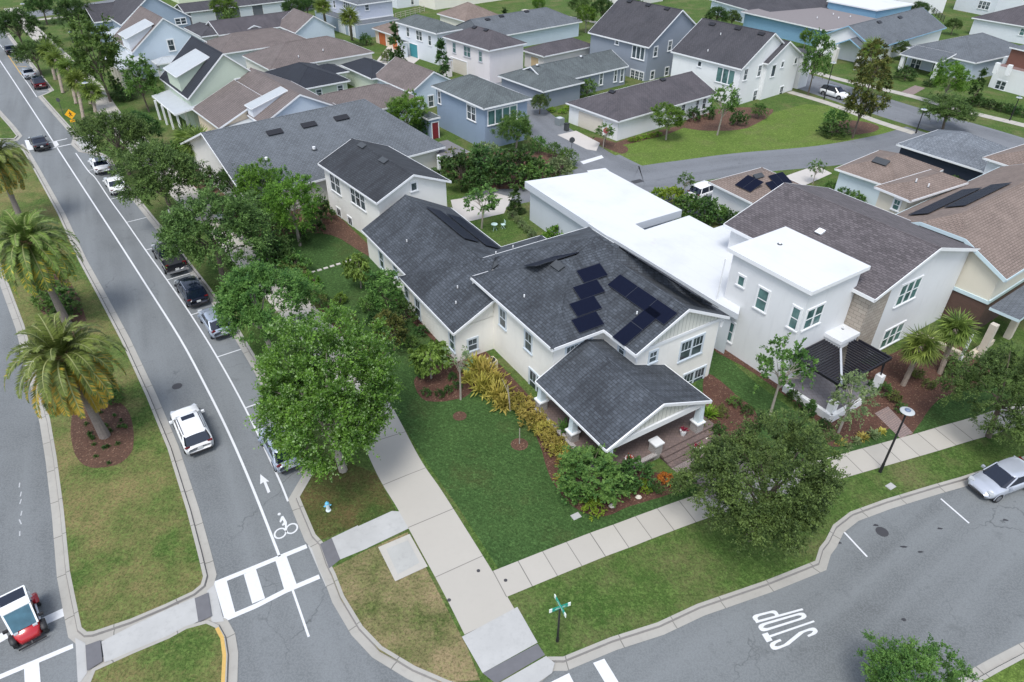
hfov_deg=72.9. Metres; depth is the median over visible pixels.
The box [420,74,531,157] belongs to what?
blue house
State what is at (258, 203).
tree
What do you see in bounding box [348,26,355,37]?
garage door
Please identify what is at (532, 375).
window
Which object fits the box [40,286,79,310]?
bush
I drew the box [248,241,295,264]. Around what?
shrub
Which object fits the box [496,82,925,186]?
alley road
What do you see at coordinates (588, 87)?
bush
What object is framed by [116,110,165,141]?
tree
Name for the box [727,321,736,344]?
window
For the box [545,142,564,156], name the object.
bush
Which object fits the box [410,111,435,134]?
bush
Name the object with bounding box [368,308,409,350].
tree
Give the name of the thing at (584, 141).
driveway
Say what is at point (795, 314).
window
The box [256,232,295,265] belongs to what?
shrub
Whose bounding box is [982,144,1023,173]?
white tan roof house
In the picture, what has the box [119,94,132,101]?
shrub
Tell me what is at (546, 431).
shrub
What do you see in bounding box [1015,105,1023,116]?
shrub
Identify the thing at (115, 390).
bush
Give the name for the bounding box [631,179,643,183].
drain grate
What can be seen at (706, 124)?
mulch bed
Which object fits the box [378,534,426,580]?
utility slab
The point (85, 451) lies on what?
mulch bed
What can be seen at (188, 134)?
fan palm
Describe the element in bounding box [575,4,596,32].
tree
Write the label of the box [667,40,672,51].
window
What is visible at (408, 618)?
corner verge
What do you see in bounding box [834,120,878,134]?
mulch bed
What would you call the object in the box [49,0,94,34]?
tree
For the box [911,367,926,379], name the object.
bush
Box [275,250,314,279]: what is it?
shrub
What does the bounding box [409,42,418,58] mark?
garage door
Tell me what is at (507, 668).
ramp pad
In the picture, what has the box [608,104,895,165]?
lawn
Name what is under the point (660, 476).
bush
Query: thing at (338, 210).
window
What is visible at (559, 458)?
shrub
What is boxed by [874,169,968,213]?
yellow house
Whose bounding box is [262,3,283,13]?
garage door
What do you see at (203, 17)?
garage door
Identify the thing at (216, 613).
ramp
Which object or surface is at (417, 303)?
window
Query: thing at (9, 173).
date palm
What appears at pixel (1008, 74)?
balcony house
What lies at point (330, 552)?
ramp pad
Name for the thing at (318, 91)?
window
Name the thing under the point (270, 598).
road marking
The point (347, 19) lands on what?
fan palm
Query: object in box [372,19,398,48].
peach garage
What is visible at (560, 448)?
shrub
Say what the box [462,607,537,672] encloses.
ramp
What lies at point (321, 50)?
taupe garage row
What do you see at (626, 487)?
bush
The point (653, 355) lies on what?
window
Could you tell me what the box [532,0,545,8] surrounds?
tree
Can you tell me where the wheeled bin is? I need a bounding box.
[564,122,569,130]
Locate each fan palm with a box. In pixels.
[34,38,60,79]
[43,44,66,92]
[53,55,77,103]
[61,66,88,117]
[72,58,98,104]
[75,75,106,116]
[169,120,198,150]
[179,124,209,160]
[311,0,332,21]
[337,4,361,39]
[859,35,885,61]
[895,324,946,385]
[929,307,981,374]
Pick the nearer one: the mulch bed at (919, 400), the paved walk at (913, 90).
the mulch bed at (919, 400)
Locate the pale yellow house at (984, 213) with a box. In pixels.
[896,164,1023,361]
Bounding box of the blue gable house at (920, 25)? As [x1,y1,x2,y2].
[816,7,946,70]
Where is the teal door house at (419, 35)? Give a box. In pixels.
[395,14,462,64]
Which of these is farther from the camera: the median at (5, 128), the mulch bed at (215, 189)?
the median at (5, 128)
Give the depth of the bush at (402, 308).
56.89 m
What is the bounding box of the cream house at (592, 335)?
[318,138,729,483]
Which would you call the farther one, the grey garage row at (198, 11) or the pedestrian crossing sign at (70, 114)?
the grey garage row at (198, 11)
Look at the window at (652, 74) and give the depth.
118.03 m
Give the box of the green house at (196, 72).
[152,36,385,129]
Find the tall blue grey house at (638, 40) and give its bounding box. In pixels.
[497,0,695,108]
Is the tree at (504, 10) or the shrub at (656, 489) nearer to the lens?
the shrub at (656, 489)
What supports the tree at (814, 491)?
on the lawn block
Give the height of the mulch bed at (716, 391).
0.001 m
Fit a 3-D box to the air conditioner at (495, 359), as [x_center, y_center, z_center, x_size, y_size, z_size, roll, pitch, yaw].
[-1.557,1.723,53.089,0.700,0.860,0.700,-20,40,-26]
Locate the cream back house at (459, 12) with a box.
[419,0,498,25]
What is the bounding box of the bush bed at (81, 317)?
[33,269,86,333]
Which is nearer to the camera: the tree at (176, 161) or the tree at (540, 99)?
the tree at (176, 161)
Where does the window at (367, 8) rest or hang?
in the lavender house at (373, 13)
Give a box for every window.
[166,38,176,51]
[174,17,187,24]
[315,88,322,94]
[329,173,341,196]
[336,206,341,217]
[337,84,343,90]
[347,215,352,226]
[349,187,366,212]
[364,4,369,10]
[378,250,384,268]
[404,285,409,301]
[406,26,409,37]
[410,180,418,192]
[414,296,421,320]
[415,29,422,41]
[427,34,431,46]
[428,94,434,107]
[437,90,441,104]
[448,331,455,353]
[452,42,455,53]
[463,45,470,58]
[466,103,475,122]
[466,336,479,353]
[478,50,482,62]
[487,104,517,126]
[498,305,506,331]
[523,328,532,355]
[528,366,539,391]
[565,337,592,354]
[599,73,603,85]
[613,70,617,82]
[617,345,625,356]
[619,68,624,82]
[630,68,643,80]
[631,45,645,60]
[647,348,659,365]
[650,70,654,79]
[653,45,658,57]
[664,66,669,76]
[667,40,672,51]
[677,332,705,363]
[683,364,706,383]
[695,100,699,110]
[696,60,701,67]
[701,98,706,109]
[714,66,735,85]
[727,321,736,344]
[734,272,746,289]
[742,68,748,81]
[752,89,757,100]
[752,285,770,314]
[756,64,762,77]
[770,64,776,77]
[779,85,784,93]
[785,304,802,332]
[801,301,826,332]
[878,320,906,350]
[890,197,902,212]
[893,275,923,308]
[909,58,922,68]
[977,0,990,10]
[994,79,1007,90]
[1018,27,1023,36]
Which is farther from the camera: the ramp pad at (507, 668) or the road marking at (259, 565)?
the road marking at (259, 565)
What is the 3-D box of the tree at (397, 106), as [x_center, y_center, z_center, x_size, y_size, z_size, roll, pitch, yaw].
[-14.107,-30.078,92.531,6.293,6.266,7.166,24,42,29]
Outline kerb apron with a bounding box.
[308,545,325,585]
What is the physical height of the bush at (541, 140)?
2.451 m
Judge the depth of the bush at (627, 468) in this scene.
43.05 m
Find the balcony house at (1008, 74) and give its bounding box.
[988,45,1023,95]
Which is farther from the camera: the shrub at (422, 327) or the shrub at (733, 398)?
the shrub at (422, 327)
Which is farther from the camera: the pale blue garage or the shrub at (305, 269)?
the pale blue garage
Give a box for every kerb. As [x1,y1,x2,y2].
[0,110,21,140]
[0,144,216,644]
[5,32,1023,681]
[81,617,237,681]
[959,642,1023,681]
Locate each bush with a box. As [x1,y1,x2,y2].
[27,292,59,310]
[31,280,67,294]
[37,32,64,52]
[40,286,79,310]
[41,306,74,320]
[60,297,83,314]
[99,384,123,397]
[107,392,125,404]
[167,140,186,154]
[193,165,217,189]
[238,215,270,238]
[264,217,288,236]
[281,223,310,244]
[301,217,325,233]
[303,194,335,222]
[359,32,372,44]
[380,49,388,61]
[393,299,418,329]
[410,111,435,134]
[431,149,482,189]
[440,146,466,169]
[459,166,497,192]
[463,142,508,184]
[471,140,499,161]
[480,152,531,188]
[496,143,540,183]
[513,155,555,189]
[528,135,548,152]
[541,224,563,238]
[542,231,555,237]
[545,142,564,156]
[547,155,573,175]
[558,146,580,164]
[561,480,589,504]
[579,496,607,521]
[580,77,599,96]
[610,471,642,498]
[617,454,660,494]
[638,478,653,494]
[649,187,666,198]
[655,185,687,205]
[657,471,673,487]
[671,469,698,496]
[672,192,706,216]
[677,172,694,189]
[685,193,722,224]
[686,106,701,120]
[703,106,715,119]
[704,200,729,222]
[716,208,738,225]
[729,110,750,124]
[750,101,770,117]
[786,388,801,403]
[794,400,803,409]
[799,398,817,418]
[816,417,832,431]
[822,107,851,131]
[824,180,835,189]
[837,186,850,195]
[850,190,867,202]
[867,377,875,388]
[876,381,893,396]
[887,389,902,402]
[894,401,906,414]
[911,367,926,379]
[921,378,936,389]
[942,357,966,378]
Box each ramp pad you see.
[85,640,101,670]
[195,593,211,621]
[320,538,339,567]
[483,644,544,681]
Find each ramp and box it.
[75,638,86,681]
[76,135,95,151]
[207,585,223,622]
[332,525,366,558]
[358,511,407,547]
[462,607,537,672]
[502,656,553,681]
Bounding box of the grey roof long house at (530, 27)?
[456,7,581,46]
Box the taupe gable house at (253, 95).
[192,56,450,130]
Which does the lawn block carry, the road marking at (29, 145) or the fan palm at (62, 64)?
the fan palm at (62, 64)
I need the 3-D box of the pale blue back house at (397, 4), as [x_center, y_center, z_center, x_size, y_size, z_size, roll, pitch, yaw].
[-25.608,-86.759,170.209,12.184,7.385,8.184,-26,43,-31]
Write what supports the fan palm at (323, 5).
on the lawn block
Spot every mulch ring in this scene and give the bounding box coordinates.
[453,411,466,420]
[511,438,527,450]
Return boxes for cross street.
[27,0,113,16]
[541,486,1023,681]
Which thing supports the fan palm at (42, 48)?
on the lawn block
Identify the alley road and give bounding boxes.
[462,168,585,205]
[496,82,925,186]
[616,155,728,223]
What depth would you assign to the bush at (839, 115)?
96.16 m
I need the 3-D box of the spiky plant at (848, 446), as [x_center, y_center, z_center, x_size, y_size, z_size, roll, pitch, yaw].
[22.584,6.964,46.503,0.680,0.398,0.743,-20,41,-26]
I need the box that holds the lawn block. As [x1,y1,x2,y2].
[0,0,1023,681]
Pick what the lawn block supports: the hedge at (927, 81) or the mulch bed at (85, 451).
the hedge at (927, 81)
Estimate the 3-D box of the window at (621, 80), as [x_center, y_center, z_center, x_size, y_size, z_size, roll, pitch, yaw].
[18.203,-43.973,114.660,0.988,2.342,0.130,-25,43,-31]
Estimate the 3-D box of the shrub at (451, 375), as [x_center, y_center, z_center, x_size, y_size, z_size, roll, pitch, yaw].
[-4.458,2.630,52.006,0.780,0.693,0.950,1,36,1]
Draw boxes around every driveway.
[377,47,418,63]
[451,193,511,220]
[559,131,599,150]
[787,166,830,184]
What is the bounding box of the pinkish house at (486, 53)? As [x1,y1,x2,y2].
[441,25,589,82]
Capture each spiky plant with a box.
[461,366,477,385]
[462,350,489,375]
[464,370,494,401]
[468,356,504,388]
[476,368,511,389]
[480,375,515,407]
[490,391,516,414]
[556,417,568,433]
[593,444,600,457]
[704,404,720,418]
[844,441,854,451]
[851,436,861,444]
[855,431,869,442]
[865,426,882,439]
[878,426,886,435]
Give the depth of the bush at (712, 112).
101.26 m
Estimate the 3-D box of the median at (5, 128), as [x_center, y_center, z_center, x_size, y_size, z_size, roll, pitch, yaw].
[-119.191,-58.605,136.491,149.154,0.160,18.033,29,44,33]
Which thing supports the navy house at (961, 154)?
on the lawn block
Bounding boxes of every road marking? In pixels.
[0,61,280,556]
[0,633,7,641]
[0,644,72,678]
[24,661,40,681]
[25,140,33,149]
[42,608,63,623]
[75,153,288,500]
[214,544,306,584]
[215,580,234,616]
[224,575,319,619]
[244,569,264,603]
[275,556,295,589]
[292,590,309,636]
[552,673,572,681]
[580,155,602,163]
[587,168,608,171]
[593,659,617,681]
[844,532,867,556]
[941,498,968,522]
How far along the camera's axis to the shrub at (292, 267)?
62.73 m
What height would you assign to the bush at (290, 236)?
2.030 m
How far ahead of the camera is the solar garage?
73.84 m
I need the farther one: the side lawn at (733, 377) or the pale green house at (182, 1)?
the pale green house at (182, 1)
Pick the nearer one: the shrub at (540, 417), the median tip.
the median tip
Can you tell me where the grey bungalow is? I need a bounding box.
[898,32,1018,80]
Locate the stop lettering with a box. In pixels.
[753,608,817,649]
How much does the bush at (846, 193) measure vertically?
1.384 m
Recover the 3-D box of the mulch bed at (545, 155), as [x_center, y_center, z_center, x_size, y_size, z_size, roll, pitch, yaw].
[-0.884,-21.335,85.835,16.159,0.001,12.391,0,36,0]
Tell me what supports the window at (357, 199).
in the cream house at (592, 335)
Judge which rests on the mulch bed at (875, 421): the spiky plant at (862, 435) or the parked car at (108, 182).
the spiky plant at (862, 435)
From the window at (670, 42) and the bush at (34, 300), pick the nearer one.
the bush at (34, 300)
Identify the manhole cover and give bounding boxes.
[172,383,181,388]
[876,527,888,536]
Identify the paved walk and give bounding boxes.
[672,455,758,501]
[875,407,912,437]
[902,85,923,94]
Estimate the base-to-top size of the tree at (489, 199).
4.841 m
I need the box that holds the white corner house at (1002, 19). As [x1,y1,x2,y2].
[953,0,1023,43]
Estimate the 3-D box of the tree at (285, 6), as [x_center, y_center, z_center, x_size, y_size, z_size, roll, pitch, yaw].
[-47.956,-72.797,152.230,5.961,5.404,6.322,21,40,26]
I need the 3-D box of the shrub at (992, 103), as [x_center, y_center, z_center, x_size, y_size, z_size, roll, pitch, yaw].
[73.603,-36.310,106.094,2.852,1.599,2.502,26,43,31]
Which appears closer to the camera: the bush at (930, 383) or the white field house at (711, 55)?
the bush at (930, 383)
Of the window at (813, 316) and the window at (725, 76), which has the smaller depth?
the window at (813, 316)
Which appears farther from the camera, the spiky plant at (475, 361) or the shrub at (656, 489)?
the spiky plant at (475, 361)
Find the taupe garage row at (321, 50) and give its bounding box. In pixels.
[242,36,373,71]
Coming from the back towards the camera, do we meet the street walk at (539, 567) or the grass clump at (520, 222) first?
the grass clump at (520, 222)
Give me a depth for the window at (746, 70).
104.98 m
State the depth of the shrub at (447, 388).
50.66 m
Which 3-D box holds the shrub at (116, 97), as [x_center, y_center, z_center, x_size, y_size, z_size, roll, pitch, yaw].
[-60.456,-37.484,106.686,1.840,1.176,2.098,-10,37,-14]
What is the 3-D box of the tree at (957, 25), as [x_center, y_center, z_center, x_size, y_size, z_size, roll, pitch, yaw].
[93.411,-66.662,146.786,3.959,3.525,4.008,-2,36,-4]
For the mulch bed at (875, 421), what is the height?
0.001 m
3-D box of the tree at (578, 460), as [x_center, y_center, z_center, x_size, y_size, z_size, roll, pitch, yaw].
[4.677,8.168,42.133,4.506,3.354,4.891,-9,37,-12]
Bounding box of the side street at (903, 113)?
[798,74,1023,147]
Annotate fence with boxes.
[395,6,424,17]
[933,8,944,21]
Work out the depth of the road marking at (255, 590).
37.74 m
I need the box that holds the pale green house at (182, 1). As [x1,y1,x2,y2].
[172,0,206,3]
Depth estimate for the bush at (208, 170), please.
79.27 m
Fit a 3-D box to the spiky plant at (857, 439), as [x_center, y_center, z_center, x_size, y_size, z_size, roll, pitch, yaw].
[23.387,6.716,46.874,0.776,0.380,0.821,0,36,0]
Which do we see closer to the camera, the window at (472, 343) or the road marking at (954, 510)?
the road marking at (954, 510)
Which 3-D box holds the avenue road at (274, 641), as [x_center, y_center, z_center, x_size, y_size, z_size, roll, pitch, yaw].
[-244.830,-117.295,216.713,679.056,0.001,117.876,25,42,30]
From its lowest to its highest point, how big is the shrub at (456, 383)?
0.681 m
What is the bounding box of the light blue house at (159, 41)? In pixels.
[105,6,335,87]
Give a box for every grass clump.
[507,211,517,217]
[513,216,524,223]
[518,220,527,228]
[523,224,532,232]
[527,229,536,237]
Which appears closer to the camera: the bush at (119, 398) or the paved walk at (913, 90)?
the bush at (119, 398)
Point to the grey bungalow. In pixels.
(975, 53)
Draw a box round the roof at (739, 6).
[711,0,828,22]
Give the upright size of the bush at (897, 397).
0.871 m
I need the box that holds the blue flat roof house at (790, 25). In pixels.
[741,0,913,45]
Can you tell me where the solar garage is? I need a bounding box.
[708,167,801,214]
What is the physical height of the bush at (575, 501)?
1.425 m
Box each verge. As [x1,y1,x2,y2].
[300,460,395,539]
[332,532,479,681]
[982,659,1023,681]
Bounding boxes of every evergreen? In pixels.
[107,71,116,88]
[111,75,119,92]
[116,77,124,94]
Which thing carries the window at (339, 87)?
in the green house at (196, 72)
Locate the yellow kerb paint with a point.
(219, 632)
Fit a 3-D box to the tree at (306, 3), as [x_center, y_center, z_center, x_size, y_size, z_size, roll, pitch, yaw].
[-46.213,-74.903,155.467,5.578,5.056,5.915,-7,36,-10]
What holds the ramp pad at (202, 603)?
on the median walk at (166, 622)
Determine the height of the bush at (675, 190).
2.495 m
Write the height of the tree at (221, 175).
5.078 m
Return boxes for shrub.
[105,91,118,98]
[113,94,124,100]
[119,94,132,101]
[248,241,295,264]
[253,229,293,257]
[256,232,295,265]
[263,244,301,270]
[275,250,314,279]
[275,259,303,276]
[294,269,322,290]
[295,264,308,275]
[311,294,327,308]
[313,290,327,302]
[319,301,333,308]
[332,291,347,304]
[353,297,378,311]
[364,311,382,326]
[401,335,419,346]
[412,324,429,335]
[419,387,431,396]
[434,388,444,398]
[443,384,452,394]
[447,372,456,381]
[450,381,462,388]
[506,391,532,409]
[510,399,535,420]
[517,407,547,430]
[530,419,556,435]
[535,424,558,441]
[541,433,566,453]
[548,441,569,459]
[554,450,570,467]
[650,481,664,493]
[710,420,728,435]
[714,402,729,418]
[726,394,743,407]
[740,403,754,415]
[974,96,988,105]
[982,97,1001,108]
[995,102,1013,110]
[1002,103,1022,113]
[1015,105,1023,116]
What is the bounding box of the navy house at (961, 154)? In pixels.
[896,129,1009,180]
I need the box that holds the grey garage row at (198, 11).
[174,0,313,24]
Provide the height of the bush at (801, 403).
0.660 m
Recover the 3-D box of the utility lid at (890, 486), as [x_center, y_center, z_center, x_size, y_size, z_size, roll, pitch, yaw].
[23.888,9.164,43.736,0.550,0.071,0.400,-18,40,-24]
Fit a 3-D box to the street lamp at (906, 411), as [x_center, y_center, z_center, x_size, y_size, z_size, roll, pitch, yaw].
[23.776,6.279,43.197,0.860,5.400,0.860,0,36,0]
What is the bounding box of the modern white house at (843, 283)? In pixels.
[525,170,978,421]
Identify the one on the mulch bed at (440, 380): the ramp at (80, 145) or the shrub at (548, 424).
the shrub at (548, 424)
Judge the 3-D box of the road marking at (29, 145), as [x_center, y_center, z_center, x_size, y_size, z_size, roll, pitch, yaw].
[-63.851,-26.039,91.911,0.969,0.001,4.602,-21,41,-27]
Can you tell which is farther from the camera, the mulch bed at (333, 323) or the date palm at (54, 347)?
the mulch bed at (333, 323)
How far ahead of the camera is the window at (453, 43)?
119.07 m
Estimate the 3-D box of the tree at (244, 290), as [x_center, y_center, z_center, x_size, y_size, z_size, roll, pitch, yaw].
[-17.825,-2.191,52.062,9.059,8.323,8.478,30,45,34]
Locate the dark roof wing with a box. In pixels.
[206,11,289,36]
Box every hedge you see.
[815,121,854,137]
[893,65,918,79]
[923,77,939,85]
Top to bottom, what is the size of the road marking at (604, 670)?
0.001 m
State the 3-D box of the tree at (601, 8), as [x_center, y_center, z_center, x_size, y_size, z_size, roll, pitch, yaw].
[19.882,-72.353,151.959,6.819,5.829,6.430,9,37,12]
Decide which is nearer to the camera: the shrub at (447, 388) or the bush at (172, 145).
the shrub at (447, 388)
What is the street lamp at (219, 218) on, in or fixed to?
on the lawn block
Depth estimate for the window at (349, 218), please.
72.73 m
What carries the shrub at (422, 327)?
on the front lawn at (506, 498)
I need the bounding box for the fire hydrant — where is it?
[324,501,330,511]
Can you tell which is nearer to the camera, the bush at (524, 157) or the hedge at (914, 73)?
the bush at (524, 157)
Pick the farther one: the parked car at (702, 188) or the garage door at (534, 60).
the garage door at (534, 60)
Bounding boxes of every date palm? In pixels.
[0,133,33,217]
[0,208,82,325]
[3,312,126,439]
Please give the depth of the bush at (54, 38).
129.61 m
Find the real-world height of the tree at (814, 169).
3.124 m
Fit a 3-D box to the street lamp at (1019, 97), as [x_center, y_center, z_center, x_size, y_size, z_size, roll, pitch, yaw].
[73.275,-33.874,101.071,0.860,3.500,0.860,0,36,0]
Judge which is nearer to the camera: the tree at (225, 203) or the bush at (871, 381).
the bush at (871, 381)
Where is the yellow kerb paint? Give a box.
[215,627,225,681]
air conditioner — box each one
[487,356,497,368]
[555,116,564,125]
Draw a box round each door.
[190,11,216,23]
[239,6,253,16]
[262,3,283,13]
[338,20,345,33]
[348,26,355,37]
[378,31,386,45]
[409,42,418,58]
[431,121,439,138]
[450,56,467,74]
[530,55,538,65]
[577,109,603,135]
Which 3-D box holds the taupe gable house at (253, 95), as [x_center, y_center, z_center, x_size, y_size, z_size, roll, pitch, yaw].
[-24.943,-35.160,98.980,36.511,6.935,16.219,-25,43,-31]
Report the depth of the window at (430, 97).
104.85 m
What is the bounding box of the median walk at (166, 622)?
[101,597,197,661]
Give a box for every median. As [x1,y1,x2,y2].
[0,117,15,137]
[0,147,202,631]
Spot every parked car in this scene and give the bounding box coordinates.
[2,44,15,54]
[19,67,35,78]
[29,75,47,88]
[88,156,111,174]
[102,175,125,194]
[151,243,188,274]
[174,275,209,306]
[197,307,234,338]
[257,426,302,473]
[687,180,713,197]
[819,83,850,99]
[967,456,1023,502]
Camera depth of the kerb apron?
39.29 m
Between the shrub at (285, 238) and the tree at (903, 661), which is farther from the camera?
the shrub at (285, 238)
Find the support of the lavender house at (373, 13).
on the lawn block
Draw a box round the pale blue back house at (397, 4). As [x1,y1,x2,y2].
[392,0,418,8]
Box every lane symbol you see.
[260,474,269,492]
[274,528,285,538]
[279,516,286,530]
[286,523,297,533]
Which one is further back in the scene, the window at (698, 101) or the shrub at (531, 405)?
the window at (698, 101)
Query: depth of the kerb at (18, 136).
96.64 m
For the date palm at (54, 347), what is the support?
on the mulch bed at (85, 451)
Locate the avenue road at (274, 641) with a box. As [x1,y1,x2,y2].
[0,33,412,681]
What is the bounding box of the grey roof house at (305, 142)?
[180,99,445,215]
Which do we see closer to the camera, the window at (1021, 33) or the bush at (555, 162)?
the bush at (555, 162)
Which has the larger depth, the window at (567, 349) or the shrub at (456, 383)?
the shrub at (456, 383)
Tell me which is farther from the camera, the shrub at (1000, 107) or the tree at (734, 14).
the tree at (734, 14)
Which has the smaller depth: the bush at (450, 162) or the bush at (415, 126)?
the bush at (450, 162)
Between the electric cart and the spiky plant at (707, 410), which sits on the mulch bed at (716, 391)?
the spiky plant at (707, 410)
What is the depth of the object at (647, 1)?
174.40 m
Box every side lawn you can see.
[695,350,826,459]
[828,386,1011,456]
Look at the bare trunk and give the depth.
48.60 m
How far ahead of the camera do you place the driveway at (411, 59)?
128.41 m
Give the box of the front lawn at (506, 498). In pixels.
[254,219,697,568]
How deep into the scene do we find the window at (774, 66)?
108.03 m
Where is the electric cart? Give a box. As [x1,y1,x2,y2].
[0,585,49,650]
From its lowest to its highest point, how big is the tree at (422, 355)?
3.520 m
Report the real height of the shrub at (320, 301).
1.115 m
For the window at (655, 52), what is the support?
in the tall blue grey house at (638, 40)
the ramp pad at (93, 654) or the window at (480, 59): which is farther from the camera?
the window at (480, 59)
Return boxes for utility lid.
[386,540,419,573]
[570,512,581,519]
[885,483,895,489]
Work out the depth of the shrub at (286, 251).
63.50 m
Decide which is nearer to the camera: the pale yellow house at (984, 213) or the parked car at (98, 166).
the pale yellow house at (984, 213)
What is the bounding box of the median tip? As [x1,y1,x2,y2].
[91,624,221,681]
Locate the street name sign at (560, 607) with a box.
[549,594,570,642]
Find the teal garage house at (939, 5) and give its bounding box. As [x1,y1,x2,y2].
[895,0,946,13]
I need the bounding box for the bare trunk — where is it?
[502,379,510,410]
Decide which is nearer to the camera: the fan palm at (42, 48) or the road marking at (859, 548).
the road marking at (859, 548)
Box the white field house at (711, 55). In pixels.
[565,18,816,140]
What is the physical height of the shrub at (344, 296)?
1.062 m
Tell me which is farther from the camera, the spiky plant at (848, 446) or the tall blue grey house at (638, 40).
the tall blue grey house at (638, 40)
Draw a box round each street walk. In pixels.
[493,406,1023,596]
[786,91,914,133]
[809,70,1023,126]
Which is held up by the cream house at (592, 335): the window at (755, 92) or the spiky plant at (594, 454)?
the spiky plant at (594, 454)
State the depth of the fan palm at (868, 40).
122.12 m
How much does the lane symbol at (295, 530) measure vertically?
0.001 m
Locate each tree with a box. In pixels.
[0,5,47,43]
[9,38,45,74]
[21,0,58,23]
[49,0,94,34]
[62,13,125,101]
[66,108,154,174]
[102,138,208,216]
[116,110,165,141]
[118,52,164,111]
[152,174,276,283]
[203,163,244,197]
[207,260,327,352]
[208,0,239,16]
[211,193,234,218]
[218,8,239,19]
[230,156,278,203]
[243,299,407,483]
[251,198,281,229]
[257,164,325,245]
[280,0,305,11]
[295,0,316,12]
[341,252,370,287]
[361,267,405,311]
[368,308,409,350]
[384,88,428,127]
[387,21,405,61]
[406,339,454,378]
[434,38,450,78]
[441,344,472,399]
[463,183,501,228]
[490,110,533,151]
[502,7,507,13]
[506,183,526,215]
[530,93,550,113]
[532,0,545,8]
[552,439,633,507]
[567,0,591,18]
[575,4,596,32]
[589,0,613,18]
[592,122,614,147]
[650,102,687,139]
[660,406,852,567]
[704,5,729,22]
[706,82,741,134]
[725,9,741,23]
[753,332,819,414]
[798,27,813,48]
[798,27,836,94]
[806,158,826,183]
[827,369,880,432]
[842,58,893,138]
[853,38,899,89]
[853,629,982,681]
[893,40,911,58]
[911,1,935,15]
[917,90,982,129]
[928,57,977,94]
[932,340,1023,455]
[944,17,962,34]
[965,67,988,105]
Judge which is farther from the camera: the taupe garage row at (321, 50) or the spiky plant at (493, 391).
the taupe garage row at (321, 50)
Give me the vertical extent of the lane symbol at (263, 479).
0.001 m
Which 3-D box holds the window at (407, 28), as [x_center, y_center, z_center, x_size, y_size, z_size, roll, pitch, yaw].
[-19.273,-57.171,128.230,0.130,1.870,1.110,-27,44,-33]
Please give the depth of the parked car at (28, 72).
116.40 m
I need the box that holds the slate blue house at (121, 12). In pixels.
[83,0,218,42]
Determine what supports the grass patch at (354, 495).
on the lawn block
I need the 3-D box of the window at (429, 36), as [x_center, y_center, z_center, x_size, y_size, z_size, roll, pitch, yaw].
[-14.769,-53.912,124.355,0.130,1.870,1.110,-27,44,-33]
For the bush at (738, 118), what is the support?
on the mulch bed at (706, 124)
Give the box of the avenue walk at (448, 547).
[4,7,513,634]
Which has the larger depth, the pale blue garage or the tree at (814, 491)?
the pale blue garage
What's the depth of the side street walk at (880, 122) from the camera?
104.21 m
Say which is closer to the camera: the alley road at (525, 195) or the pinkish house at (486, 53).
the alley road at (525, 195)
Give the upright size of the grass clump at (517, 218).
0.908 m
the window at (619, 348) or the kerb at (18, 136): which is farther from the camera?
the kerb at (18, 136)
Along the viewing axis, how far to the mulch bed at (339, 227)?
71.79 m
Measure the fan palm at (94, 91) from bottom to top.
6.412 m
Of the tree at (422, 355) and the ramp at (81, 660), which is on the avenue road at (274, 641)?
the ramp at (81, 660)
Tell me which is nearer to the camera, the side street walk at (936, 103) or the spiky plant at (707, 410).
the spiky plant at (707, 410)
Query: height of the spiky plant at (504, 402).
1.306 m
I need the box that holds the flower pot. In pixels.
[679,426,688,435]
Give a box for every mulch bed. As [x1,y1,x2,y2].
[71,400,133,467]
[194,178,237,218]
[257,206,368,255]
[274,260,383,359]
[395,299,689,515]
[442,151,566,188]
[589,137,627,153]
[616,123,691,144]
[682,107,772,130]
[703,374,757,437]
[714,348,889,446]
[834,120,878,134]
[875,342,989,434]
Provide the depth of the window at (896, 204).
66.00 m
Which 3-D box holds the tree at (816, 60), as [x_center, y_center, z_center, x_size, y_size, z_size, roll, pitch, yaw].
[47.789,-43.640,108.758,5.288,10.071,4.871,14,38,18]
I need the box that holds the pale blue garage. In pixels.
[834,150,943,205]
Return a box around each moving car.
[27,135,50,150]
[169,403,214,455]
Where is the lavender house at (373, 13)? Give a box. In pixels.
[315,0,397,38]
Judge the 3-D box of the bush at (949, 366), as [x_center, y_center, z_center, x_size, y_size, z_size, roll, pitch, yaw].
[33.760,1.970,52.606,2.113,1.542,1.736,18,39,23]
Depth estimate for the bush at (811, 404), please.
48.64 m
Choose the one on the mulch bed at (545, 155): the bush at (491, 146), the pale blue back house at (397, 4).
the bush at (491, 146)
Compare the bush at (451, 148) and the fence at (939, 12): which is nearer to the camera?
the bush at (451, 148)
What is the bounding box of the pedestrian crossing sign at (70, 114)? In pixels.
[65,109,75,128]
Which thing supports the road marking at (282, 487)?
on the avenue road at (274, 641)
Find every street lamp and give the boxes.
[214,214,231,262]
[823,62,835,98]
[878,406,914,472]
[915,108,926,132]
[1009,96,1021,120]
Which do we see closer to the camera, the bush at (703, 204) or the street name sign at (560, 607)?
the street name sign at (560, 607)
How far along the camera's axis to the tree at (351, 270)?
61.18 m

